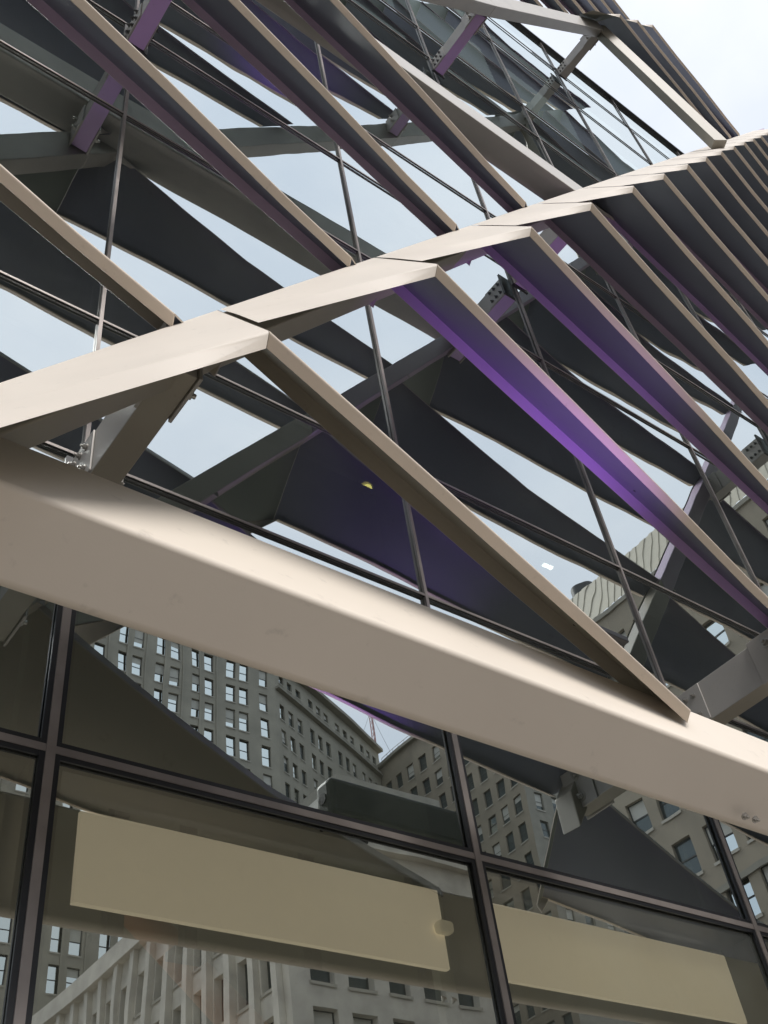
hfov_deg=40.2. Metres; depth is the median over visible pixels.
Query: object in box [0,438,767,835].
wide fascia beam
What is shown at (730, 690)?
outrigger bracket
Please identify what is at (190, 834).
glass office building
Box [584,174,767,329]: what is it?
folded louver
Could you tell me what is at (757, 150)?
folded louver
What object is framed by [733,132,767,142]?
folded louver
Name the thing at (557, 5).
folded louver
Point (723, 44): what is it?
sky
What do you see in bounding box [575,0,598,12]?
folded louver
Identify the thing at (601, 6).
folded louver
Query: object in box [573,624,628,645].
violet uplight
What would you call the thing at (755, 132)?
folded louver
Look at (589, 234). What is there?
folded louver
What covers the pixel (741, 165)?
folded louver
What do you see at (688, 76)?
folded louver
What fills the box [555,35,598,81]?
outrigger bracket
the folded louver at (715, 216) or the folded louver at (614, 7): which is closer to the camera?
the folded louver at (715, 216)
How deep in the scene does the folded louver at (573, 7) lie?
14.13 m
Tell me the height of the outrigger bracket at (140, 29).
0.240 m
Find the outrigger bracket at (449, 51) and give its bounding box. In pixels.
[428,12,487,78]
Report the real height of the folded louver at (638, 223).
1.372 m
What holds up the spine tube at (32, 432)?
attached to the wide fascia beam at (86, 542)
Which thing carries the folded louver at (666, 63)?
attached to the spine tube at (32, 432)
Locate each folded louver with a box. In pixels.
[0,164,221,376]
[0,310,690,722]
[26,0,376,307]
[181,0,471,265]
[221,258,767,628]
[283,0,527,212]
[378,226,767,514]
[473,202,767,434]
[520,0,542,6]
[536,186,767,375]
[540,0,567,12]
[558,0,584,15]
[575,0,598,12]
[578,10,703,117]
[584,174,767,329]
[590,0,613,13]
[604,0,629,19]
[617,164,767,293]
[625,20,730,139]
[642,24,739,137]
[647,157,767,259]
[668,151,767,230]
[686,146,767,207]
[701,142,767,187]
[726,138,767,170]
[727,135,767,155]
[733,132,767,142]
[742,131,767,134]
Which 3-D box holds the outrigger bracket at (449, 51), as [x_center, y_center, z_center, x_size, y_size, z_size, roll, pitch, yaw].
[0.701,-4.470,9.950,0.185,0.240,0.671,24,-53,-30]
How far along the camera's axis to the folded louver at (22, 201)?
3.02 m
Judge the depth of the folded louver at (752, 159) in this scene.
13.31 m
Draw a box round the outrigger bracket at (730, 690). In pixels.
[677,629,767,724]
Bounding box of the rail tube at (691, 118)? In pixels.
[596,25,726,148]
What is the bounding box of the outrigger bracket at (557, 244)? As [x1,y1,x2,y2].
[507,228,566,294]
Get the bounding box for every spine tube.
[0,128,763,448]
[419,0,603,36]
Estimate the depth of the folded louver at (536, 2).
12.05 m
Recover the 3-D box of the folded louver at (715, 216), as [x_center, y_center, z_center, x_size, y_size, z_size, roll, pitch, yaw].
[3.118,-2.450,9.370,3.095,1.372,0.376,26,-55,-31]
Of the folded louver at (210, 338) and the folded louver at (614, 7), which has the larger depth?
the folded louver at (614, 7)
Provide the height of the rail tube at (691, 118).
3.256 m
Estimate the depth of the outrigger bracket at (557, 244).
7.30 m
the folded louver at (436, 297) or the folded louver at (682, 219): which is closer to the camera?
the folded louver at (436, 297)
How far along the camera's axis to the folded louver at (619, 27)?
14.06 m
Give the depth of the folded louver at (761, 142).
15.30 m
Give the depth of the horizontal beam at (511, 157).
6.99 m
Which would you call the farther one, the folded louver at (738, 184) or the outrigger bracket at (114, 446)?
the folded louver at (738, 184)
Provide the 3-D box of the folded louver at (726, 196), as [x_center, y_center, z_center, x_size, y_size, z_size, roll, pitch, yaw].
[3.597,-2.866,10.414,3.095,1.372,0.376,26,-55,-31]
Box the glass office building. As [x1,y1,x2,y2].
[0,0,767,1023]
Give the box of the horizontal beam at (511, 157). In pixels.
[256,0,613,219]
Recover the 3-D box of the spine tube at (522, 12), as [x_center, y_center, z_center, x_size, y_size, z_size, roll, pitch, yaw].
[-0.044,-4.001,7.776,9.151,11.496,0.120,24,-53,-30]
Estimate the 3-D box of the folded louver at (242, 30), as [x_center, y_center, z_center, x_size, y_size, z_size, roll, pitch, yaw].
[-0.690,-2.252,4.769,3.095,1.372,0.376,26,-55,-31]
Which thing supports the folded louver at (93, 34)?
attached to the spine tube at (522, 12)
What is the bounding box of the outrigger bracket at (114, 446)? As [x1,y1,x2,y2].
[64,322,202,485]
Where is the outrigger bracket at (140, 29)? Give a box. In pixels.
[123,0,171,56]
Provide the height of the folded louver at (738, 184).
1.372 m
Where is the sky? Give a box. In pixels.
[383,0,767,154]
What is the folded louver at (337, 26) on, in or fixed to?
attached to the spine tube at (32, 432)
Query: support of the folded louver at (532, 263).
attached to the spine tube at (32, 432)

